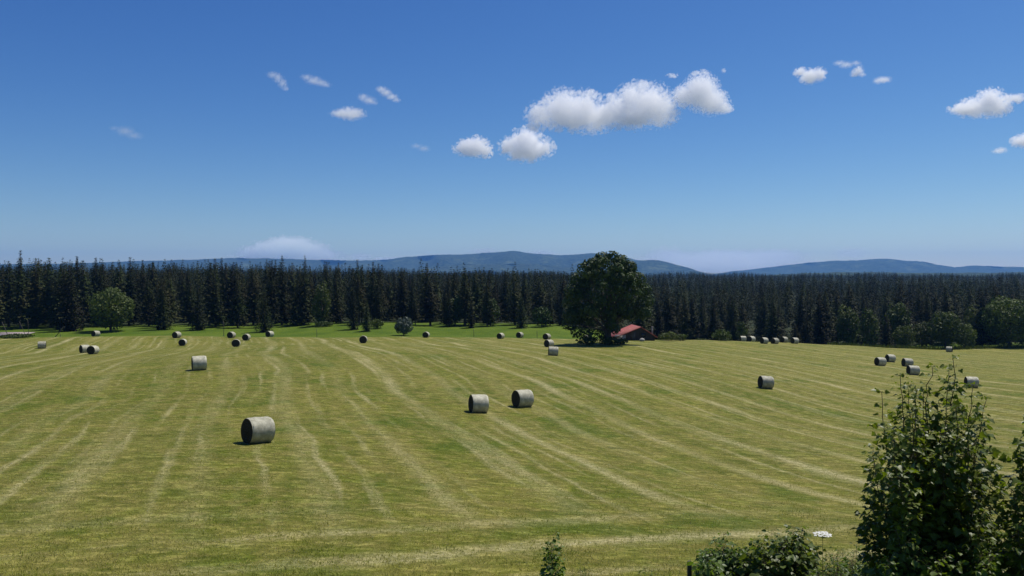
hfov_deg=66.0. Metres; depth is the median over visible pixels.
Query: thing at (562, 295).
spruce tree
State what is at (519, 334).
hay bale
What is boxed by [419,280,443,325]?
spruce tree
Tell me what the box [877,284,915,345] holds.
spruce tree
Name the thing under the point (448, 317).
spruce tree
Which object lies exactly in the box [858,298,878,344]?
spruce tree
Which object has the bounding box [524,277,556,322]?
spruce tree
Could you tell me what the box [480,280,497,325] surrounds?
spruce tree
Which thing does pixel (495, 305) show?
broadleaf tree
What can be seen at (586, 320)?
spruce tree
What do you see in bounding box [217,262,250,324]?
spruce tree
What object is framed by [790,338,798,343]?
hay bale
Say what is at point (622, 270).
maple tree
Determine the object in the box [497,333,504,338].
hay bale
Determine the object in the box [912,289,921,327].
spruce tree
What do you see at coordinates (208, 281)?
spruce tree
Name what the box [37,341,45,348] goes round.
hay bale
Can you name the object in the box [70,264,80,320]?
spruce tree
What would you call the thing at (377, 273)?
spruce tree
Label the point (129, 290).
spruce tree
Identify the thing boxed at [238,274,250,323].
spruce tree
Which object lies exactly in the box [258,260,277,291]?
spruce tree
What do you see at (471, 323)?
spruce tree
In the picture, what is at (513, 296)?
spruce tree
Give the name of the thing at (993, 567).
leafy shrub
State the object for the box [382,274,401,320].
spruce tree
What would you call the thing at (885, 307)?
spruce tree
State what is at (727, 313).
spruce tree
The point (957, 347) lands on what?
tall grass
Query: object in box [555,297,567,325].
spruce tree
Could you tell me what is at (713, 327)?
spruce tree
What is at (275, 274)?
spruce tree
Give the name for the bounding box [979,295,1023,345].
broadleaf tree
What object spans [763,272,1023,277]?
hills
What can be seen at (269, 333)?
hay bale
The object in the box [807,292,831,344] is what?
spruce tree
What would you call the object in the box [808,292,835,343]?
spruce tree
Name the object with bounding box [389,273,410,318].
spruce tree
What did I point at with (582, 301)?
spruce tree
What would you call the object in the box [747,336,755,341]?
hay bale
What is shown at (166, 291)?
spruce tree
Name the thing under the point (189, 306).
spruce tree
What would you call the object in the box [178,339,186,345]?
hay bale
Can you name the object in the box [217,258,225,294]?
spruce tree
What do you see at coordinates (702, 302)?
spruce tree
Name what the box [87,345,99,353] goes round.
hay bale
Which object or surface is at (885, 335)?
spruce tree
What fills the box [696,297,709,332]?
spruce tree
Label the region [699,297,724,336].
spruce tree
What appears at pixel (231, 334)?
hay bale
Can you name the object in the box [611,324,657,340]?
farmhouse
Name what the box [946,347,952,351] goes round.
hay bale
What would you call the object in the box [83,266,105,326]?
spruce tree
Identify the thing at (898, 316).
broadleaf tree
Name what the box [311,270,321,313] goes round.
spruce tree
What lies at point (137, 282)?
spruce tree
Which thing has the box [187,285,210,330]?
spruce tree
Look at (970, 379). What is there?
hay bale
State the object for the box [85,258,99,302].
spruce tree
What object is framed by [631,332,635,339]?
door
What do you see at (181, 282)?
spruce tree
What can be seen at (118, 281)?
spruce tree
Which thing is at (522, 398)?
hay bale
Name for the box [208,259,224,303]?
spruce tree
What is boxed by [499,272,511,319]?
spruce tree
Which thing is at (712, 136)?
sky
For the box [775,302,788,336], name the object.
spruce tree
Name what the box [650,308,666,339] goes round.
spruce tree
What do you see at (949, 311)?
spruce tree
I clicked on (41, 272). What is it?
spruce tree
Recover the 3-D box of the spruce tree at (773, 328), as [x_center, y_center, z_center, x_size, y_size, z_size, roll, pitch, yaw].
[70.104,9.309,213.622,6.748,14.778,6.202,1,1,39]
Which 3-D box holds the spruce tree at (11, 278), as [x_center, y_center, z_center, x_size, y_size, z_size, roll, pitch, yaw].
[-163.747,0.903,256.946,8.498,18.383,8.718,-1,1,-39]
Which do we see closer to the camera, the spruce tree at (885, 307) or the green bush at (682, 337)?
the green bush at (682, 337)
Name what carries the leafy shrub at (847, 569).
on the meadow
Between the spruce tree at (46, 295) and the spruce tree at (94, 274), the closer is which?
the spruce tree at (46, 295)
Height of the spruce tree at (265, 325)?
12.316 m
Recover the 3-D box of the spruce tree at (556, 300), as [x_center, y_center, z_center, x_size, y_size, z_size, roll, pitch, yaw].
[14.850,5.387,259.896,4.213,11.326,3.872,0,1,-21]
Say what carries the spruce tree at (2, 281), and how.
on the meadow
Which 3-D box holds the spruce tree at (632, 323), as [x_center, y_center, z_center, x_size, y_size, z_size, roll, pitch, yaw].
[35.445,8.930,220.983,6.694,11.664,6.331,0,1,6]
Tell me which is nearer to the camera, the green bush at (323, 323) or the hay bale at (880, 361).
the hay bale at (880, 361)
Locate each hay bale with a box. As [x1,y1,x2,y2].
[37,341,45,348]
[79,344,88,352]
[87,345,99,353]
[91,331,99,335]
[172,331,181,337]
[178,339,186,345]
[191,355,207,370]
[227,332,235,337]
[231,339,240,346]
[241,415,274,443]
[242,334,250,340]
[265,331,273,336]
[359,335,367,342]
[422,332,429,337]
[468,394,488,412]
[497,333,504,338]
[511,389,533,406]
[516,332,523,337]
[543,333,550,339]
[544,340,553,346]
[548,346,557,355]
[739,336,745,340]
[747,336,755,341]
[758,375,773,388]
[760,337,768,343]
[770,338,778,343]
[780,337,787,342]
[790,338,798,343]
[874,357,886,365]
[885,354,895,361]
[901,358,913,366]
[906,365,919,374]
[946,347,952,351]
[964,376,978,387]
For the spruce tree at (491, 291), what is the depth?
219.56 m
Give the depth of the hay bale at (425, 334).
167.64 m
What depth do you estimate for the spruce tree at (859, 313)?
233.62 m
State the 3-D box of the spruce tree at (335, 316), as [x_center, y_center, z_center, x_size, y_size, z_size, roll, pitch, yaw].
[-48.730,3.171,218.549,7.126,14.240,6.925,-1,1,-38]
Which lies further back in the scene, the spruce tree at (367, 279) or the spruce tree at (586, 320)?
the spruce tree at (367, 279)
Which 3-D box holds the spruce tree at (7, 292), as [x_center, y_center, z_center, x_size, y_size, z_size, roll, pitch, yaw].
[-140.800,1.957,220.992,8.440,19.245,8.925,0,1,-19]
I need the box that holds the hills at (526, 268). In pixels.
[410,263,583,275]
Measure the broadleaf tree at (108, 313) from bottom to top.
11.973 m
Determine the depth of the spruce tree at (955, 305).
246.63 m
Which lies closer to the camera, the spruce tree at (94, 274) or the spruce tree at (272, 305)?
the spruce tree at (272, 305)
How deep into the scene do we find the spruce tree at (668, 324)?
218.72 m
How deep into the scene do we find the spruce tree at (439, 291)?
234.72 m
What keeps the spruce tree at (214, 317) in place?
on the meadow
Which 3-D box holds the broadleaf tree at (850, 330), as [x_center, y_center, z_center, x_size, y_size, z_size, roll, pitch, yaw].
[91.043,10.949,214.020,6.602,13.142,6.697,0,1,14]
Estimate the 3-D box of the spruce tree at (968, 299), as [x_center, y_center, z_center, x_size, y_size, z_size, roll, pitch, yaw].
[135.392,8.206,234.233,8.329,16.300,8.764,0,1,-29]
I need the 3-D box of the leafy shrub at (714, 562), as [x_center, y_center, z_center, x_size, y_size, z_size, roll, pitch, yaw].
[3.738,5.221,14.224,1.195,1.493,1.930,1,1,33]
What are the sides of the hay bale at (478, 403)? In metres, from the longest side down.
1.836 x 1.581 x 1.366 m
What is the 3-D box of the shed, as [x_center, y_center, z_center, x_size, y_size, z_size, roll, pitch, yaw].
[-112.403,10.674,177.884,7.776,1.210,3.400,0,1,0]
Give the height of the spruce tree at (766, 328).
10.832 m
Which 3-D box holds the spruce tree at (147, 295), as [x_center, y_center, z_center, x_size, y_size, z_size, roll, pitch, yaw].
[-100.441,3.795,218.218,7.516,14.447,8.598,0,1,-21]
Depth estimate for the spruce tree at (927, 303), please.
259.86 m
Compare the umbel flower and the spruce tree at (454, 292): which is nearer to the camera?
the umbel flower
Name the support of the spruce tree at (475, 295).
on the meadow
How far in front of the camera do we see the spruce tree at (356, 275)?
224.48 m
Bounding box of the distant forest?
[0,258,1023,327]
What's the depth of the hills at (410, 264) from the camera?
8422.27 m
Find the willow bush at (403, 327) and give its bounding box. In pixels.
[394,317,413,334]
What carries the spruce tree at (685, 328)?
on the meadow
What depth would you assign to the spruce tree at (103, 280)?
226.01 m
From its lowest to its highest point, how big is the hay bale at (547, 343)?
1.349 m
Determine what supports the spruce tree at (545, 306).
on the meadow
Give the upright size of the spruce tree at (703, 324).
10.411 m
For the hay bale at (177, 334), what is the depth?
163.66 m
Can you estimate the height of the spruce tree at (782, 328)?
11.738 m
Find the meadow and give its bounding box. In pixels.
[0,277,1023,575]
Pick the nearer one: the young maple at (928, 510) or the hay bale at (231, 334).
the young maple at (928, 510)
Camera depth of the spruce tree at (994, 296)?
229.27 m
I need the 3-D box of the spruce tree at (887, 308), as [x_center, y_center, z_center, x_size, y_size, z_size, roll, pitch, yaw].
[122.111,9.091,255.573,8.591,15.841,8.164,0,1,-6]
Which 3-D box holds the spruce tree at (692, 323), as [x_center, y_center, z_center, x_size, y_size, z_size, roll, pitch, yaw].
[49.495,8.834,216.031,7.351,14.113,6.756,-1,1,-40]
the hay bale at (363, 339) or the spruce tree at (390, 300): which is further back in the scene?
the spruce tree at (390, 300)
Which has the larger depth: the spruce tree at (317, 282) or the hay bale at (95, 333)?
the spruce tree at (317, 282)
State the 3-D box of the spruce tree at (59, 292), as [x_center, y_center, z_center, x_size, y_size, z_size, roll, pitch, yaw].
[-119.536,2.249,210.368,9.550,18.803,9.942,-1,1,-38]
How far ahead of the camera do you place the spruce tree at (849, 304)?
218.71 m
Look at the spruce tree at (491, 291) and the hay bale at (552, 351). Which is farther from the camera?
the spruce tree at (491, 291)
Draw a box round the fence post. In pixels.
[687,560,691,575]
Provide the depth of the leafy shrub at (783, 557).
13.44 m
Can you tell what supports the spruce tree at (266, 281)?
on the meadow
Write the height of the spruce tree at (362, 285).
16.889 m
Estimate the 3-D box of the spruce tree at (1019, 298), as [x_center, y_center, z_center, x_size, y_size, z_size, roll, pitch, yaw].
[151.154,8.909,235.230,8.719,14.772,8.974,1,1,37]
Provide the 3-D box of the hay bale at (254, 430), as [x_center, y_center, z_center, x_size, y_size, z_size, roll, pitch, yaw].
[-12.795,7.098,39.699,1.779,1.364,1.712,4,-2,-45]
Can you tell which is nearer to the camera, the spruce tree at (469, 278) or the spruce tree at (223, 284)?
the spruce tree at (223, 284)
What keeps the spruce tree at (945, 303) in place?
on the meadow
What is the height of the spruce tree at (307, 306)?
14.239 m
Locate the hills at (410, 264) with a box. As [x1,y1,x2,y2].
[0,251,637,272]
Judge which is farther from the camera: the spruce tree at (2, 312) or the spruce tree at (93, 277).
the spruce tree at (93, 277)
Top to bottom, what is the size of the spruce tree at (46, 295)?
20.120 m
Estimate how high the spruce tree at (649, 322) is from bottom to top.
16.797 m
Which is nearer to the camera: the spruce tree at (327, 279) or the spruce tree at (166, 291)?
the spruce tree at (166, 291)
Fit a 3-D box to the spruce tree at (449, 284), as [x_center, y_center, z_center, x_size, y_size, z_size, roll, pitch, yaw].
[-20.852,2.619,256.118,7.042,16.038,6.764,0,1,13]
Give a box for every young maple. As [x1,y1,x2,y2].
[850,354,1014,575]
[989,411,1023,575]
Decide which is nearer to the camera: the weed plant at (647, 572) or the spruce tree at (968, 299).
the weed plant at (647, 572)
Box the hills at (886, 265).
[716,259,1023,276]
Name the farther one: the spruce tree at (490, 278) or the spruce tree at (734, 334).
the spruce tree at (490, 278)
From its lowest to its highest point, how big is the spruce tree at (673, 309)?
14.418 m
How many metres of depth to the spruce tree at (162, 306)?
203.70 m
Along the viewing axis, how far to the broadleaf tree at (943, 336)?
200.79 m
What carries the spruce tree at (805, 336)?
on the meadow
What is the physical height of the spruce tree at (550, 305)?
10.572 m
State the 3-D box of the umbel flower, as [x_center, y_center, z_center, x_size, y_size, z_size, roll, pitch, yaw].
[5.502,5.098,13.975,0.347,1.522,0.337,0,1,0]
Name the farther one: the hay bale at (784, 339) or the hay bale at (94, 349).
the hay bale at (784, 339)
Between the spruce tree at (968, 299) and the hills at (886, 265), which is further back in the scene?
the hills at (886, 265)
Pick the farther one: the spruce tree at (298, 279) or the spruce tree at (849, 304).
the spruce tree at (298, 279)
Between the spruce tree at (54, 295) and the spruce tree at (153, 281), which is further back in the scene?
the spruce tree at (153, 281)
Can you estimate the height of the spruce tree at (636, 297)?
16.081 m
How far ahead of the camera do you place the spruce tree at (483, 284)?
238.09 m
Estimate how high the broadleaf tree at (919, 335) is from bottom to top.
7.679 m
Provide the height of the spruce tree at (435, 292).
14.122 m
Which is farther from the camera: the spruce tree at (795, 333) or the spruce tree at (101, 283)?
the spruce tree at (101, 283)
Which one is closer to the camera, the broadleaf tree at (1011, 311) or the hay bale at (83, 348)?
the hay bale at (83, 348)
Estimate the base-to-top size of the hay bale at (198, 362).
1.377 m
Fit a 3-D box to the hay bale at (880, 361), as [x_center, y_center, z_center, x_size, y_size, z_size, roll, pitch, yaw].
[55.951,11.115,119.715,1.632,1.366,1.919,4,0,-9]
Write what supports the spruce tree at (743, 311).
on the meadow
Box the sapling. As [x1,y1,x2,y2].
[539,532,565,575]
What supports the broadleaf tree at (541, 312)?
on the meadow
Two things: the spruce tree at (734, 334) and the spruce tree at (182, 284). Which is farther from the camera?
the spruce tree at (182, 284)
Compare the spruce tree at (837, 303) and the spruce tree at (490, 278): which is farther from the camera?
the spruce tree at (490, 278)
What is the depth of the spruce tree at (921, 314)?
226.03 m
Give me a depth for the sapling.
15.54 m
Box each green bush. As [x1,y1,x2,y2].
[0,333,34,338]
[315,321,333,326]
[370,319,384,327]
[657,331,678,340]
[675,334,686,340]
[711,329,731,339]
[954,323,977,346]
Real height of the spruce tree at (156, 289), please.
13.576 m
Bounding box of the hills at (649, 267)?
[632,260,712,276]
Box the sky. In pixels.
[0,0,1023,273]
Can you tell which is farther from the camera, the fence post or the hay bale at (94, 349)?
the hay bale at (94, 349)
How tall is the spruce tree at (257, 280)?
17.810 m
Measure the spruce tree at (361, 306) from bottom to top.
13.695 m
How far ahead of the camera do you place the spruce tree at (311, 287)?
228.34 m
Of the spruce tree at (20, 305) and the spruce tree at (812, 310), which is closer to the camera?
the spruce tree at (20, 305)
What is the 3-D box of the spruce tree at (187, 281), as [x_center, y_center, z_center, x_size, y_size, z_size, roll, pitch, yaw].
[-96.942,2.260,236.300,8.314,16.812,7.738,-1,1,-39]
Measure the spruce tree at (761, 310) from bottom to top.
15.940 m
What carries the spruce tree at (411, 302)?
on the meadow
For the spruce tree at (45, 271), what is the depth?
244.59 m
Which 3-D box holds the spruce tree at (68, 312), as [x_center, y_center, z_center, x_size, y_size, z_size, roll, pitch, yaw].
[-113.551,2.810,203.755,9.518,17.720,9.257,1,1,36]
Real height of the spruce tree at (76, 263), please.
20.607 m
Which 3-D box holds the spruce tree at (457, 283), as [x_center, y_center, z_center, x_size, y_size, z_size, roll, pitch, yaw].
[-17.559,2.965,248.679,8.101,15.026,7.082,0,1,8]
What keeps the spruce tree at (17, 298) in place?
on the meadow
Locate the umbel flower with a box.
[813,531,831,571]
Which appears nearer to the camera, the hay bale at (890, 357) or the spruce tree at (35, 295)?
the hay bale at (890, 357)
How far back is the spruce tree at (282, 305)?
218.53 m
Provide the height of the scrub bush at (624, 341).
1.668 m
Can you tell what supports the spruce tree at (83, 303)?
on the meadow
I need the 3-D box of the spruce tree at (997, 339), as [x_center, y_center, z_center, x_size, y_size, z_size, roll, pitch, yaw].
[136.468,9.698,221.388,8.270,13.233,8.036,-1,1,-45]
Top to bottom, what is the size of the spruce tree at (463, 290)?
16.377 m
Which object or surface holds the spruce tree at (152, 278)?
on the meadow
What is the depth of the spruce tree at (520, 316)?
206.85 m
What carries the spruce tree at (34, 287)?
on the meadow
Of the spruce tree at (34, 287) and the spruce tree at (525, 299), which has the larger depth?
the spruce tree at (525, 299)
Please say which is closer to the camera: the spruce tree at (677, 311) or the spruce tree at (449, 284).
the spruce tree at (677, 311)
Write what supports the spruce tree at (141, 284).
on the meadow
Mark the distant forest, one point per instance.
(785, 291)
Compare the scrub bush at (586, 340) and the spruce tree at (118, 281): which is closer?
the scrub bush at (586, 340)
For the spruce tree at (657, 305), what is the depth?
256.59 m
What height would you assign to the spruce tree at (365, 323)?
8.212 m
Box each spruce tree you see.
[0,261,25,326]
[0,265,10,321]
[0,285,6,324]
[0,289,6,320]
[1,263,15,306]
[5,250,31,328]
[5,265,27,323]
[7,258,52,326]
[17,263,45,324]
[23,265,30,314]
[29,261,54,299]
[35,258,59,327]
[41,262,54,309]
[41,263,87,326]
[45,262,82,328]
[50,267,89,331]
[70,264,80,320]
[71,256,84,295]
[74,261,96,322]
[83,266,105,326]
[84,264,104,319]
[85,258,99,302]
[89,268,114,304]
[92,265,111,321]
[109,269,127,297]
[111,262,126,305]
[117,257,143,325]
[123,275,144,324]
[130,268,144,314]
[135,278,156,325]
[136,260,151,314]
[139,262,162,314]
[139,263,159,314]
[148,274,178,325]
[150,277,176,329]
[150,279,159,321]
[165,265,179,320]
[165,273,185,321]
[174,282,197,323]
[175,268,186,316]
[175,268,199,320]
[175,270,193,315]
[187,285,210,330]
[194,262,218,324]
[201,269,229,326]
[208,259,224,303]
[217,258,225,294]
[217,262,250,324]
[217,263,230,310]
[224,266,235,317]
[227,283,248,327]
[237,267,244,296]
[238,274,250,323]
[241,265,263,324]
[244,264,263,319]
[253,285,273,332]
[258,260,272,309]
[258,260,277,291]
[265,260,283,325]
[266,260,283,323]
[273,258,292,324]
[283,263,297,317]
[285,286,312,325]
[290,266,302,304]
[292,277,315,321]
[293,258,315,324]
[307,267,315,318]
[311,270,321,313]
[317,286,331,322]
[319,262,339,319]
[330,272,346,313]
[330,274,346,322]
[334,263,347,313]
[343,268,360,318]
[344,259,365,320]
[347,276,369,324]
[347,288,361,329]
[354,265,368,322]
[361,300,372,331]
[363,262,385,322]
[364,270,371,310]
[369,263,386,313]
[369,282,384,319]
[371,273,393,321]
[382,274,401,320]
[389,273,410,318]
[393,271,410,319]
[405,282,420,323]
[406,274,421,320]
[411,300,420,324]
[416,263,440,321]
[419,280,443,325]
[422,278,444,319]
[431,274,443,318]
[438,288,448,323]
[441,272,451,314]
[444,288,455,326]
[450,269,458,312]
[450,274,462,317]
[456,268,472,318]
[456,271,477,325]
[463,300,476,327]
[467,271,471,296]
[468,271,483,322]
[476,273,485,320]
[478,279,499,324]
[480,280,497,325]
[482,270,498,300]
[492,280,503,321]
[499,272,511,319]
[501,271,525,324]
[513,294,527,327]
[519,274,533,319]
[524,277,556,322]
[528,277,546,320]
[542,295,551,324]
[544,289,555,325]
[552,277,567,321]
[553,290,559,316]
[554,280,567,320]
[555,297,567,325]
[580,293,600,328]
[581,285,602,328]
[626,295,641,325]
[628,301,648,330]
[633,303,651,330]
[642,283,655,332]
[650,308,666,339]
[653,284,679,339]
[653,296,663,327]
[670,292,679,330]
[672,295,683,335]
[675,292,695,339]
[686,294,706,338]
[694,308,710,339]
[696,296,710,332]
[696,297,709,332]
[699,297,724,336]
[705,304,720,339]
[717,294,728,328]
[722,295,734,339]
[725,295,745,333]
[728,318,740,340]
[733,302,755,341]
[751,292,769,339]
[753,298,760,334]
[756,302,768,340]
[760,309,772,336]
[762,296,780,341]
[766,307,789,339]
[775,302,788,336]
[787,288,809,342]
[789,324,801,342]
[792,289,815,342]
[798,314,814,343]
[804,297,817,325]
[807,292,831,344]
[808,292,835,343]
[815,292,840,344]
[828,291,845,344]
[832,285,863,340]
[841,292,862,343]
[857,296,866,335]
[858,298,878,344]
[860,305,882,345]
[875,294,889,338]
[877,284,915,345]
[877,292,892,335]
[879,313,894,346]
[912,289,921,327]
[914,296,927,339]
[915,295,936,345]
[923,291,931,323]
[927,292,941,325]
[933,297,959,332]
[935,286,953,338]
[952,297,960,321]
[958,289,974,334]
[965,290,994,344]
[970,292,995,345]
[975,289,990,308]
[985,284,999,306]
[990,300,1006,344]
[1012,294,1023,340]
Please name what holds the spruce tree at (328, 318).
on the meadow
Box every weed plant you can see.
[576,562,590,575]
[636,568,660,575]
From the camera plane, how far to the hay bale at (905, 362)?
122.13 m
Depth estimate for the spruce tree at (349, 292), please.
244.52 m
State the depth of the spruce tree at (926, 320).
218.67 m
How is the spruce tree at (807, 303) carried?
on the meadow
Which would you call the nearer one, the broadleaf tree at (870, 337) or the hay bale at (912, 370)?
the hay bale at (912, 370)
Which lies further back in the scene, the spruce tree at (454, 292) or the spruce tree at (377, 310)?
the spruce tree at (454, 292)
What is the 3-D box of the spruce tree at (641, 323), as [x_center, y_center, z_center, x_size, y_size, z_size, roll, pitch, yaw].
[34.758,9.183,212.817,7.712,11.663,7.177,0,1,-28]
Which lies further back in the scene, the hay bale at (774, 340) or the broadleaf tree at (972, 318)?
the broadleaf tree at (972, 318)
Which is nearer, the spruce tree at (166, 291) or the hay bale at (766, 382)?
the hay bale at (766, 382)
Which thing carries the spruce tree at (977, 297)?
on the meadow
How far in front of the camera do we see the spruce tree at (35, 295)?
219.35 m
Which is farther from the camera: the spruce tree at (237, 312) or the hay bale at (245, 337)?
the spruce tree at (237, 312)
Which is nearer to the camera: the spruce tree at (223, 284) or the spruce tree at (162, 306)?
the spruce tree at (162, 306)
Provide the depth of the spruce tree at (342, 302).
236.29 m
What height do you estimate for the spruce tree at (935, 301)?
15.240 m
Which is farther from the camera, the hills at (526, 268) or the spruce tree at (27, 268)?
the hills at (526, 268)
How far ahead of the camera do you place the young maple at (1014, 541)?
11.36 m
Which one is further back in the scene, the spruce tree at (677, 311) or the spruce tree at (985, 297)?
the spruce tree at (985, 297)
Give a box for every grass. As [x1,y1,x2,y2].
[827,342,1023,349]
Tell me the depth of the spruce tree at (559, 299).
245.31 m
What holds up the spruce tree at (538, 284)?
on the meadow
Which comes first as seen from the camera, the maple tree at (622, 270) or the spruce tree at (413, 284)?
the maple tree at (622, 270)
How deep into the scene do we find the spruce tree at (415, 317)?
213.67 m
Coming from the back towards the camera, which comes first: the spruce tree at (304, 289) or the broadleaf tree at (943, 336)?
the spruce tree at (304, 289)
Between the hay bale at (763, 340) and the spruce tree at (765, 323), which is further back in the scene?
the spruce tree at (765, 323)
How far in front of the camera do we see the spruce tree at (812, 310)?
257.35 m
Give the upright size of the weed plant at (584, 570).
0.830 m
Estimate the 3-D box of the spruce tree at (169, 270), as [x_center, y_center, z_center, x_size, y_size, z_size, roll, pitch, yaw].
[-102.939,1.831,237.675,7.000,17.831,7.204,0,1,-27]
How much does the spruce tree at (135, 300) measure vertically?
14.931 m
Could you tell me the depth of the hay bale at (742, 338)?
175.63 m
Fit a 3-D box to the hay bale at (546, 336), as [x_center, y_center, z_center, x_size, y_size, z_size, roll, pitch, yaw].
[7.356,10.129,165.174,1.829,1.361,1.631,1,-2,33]
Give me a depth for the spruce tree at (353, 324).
198.86 m
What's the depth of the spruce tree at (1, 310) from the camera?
215.15 m
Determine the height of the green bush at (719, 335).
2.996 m
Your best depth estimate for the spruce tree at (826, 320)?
217.27 m
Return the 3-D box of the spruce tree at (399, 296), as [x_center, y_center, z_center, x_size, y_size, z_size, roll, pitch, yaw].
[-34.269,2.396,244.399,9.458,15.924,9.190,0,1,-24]
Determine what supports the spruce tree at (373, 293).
on the meadow
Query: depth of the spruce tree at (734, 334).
214.02 m
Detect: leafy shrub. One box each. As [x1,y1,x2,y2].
[686,532,749,575]
[730,524,825,575]
[800,542,877,575]
[866,535,1012,575]
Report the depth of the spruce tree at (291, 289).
243.87 m
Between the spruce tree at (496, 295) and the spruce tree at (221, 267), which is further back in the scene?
the spruce tree at (221, 267)
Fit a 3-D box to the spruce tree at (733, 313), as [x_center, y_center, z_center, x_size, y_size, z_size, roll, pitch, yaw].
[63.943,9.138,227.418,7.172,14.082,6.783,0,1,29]
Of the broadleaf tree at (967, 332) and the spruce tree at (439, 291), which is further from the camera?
the spruce tree at (439, 291)
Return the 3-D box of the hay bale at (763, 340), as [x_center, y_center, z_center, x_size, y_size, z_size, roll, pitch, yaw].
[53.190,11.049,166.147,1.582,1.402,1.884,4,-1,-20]
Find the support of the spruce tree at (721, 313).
on the meadow
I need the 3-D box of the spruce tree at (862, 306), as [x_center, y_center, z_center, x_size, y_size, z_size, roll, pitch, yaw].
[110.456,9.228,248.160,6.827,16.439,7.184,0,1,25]
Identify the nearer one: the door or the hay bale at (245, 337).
the hay bale at (245, 337)
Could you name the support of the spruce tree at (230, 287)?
on the meadow
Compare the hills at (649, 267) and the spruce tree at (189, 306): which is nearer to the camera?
the spruce tree at (189, 306)
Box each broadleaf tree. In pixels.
[86,286,134,330]
[311,280,331,321]
[445,295,463,325]
[482,299,500,325]
[531,306,552,326]
[736,321,747,336]
[835,304,859,343]
[857,308,880,345]
[881,302,912,345]
[892,325,915,345]
[910,322,932,346]
[925,311,963,347]
[962,304,1003,345]
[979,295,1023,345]
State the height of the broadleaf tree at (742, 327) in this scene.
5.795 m
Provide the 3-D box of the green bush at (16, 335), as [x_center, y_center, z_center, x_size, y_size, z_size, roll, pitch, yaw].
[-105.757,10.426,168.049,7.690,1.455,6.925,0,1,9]
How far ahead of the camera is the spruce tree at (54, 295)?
217.25 m
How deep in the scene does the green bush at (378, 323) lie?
201.56 m
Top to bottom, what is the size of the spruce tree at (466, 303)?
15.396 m
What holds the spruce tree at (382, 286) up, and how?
on the meadow
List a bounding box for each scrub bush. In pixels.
[575,337,597,344]
[597,336,622,344]
[616,338,628,343]
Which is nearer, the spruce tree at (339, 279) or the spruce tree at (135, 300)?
the spruce tree at (135, 300)
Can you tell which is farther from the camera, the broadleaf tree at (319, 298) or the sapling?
the broadleaf tree at (319, 298)
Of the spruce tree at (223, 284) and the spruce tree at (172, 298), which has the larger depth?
the spruce tree at (223, 284)
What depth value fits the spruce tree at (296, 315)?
212.72 m
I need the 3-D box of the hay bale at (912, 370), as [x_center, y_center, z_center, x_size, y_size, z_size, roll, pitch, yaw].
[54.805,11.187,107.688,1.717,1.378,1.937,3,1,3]
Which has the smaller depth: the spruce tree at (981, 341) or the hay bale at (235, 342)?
the hay bale at (235, 342)
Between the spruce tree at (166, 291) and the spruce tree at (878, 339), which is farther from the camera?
the spruce tree at (878, 339)
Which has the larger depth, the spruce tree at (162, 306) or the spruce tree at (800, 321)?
the spruce tree at (800, 321)
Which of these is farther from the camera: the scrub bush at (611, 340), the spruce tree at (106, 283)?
the spruce tree at (106, 283)
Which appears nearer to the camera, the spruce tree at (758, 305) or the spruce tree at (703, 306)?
the spruce tree at (703, 306)
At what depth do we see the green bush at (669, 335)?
165.40 m
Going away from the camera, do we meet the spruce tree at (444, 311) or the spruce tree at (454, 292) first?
the spruce tree at (444, 311)
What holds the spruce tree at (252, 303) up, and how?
on the meadow
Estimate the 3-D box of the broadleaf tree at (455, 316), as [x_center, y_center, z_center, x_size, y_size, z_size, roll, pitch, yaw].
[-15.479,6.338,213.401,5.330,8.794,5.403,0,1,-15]
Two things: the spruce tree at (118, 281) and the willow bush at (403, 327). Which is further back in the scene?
the spruce tree at (118, 281)
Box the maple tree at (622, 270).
[561,251,654,341]
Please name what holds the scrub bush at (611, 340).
on the meadow
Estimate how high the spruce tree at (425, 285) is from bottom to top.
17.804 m
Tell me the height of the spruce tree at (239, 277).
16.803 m
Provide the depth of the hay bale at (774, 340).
168.75 m
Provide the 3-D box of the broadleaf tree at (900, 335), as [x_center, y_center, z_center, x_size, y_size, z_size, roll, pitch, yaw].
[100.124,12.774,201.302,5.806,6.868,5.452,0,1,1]
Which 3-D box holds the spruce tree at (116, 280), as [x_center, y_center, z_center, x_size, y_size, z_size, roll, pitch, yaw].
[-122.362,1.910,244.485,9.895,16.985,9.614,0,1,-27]
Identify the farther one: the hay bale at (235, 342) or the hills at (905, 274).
the hills at (905, 274)

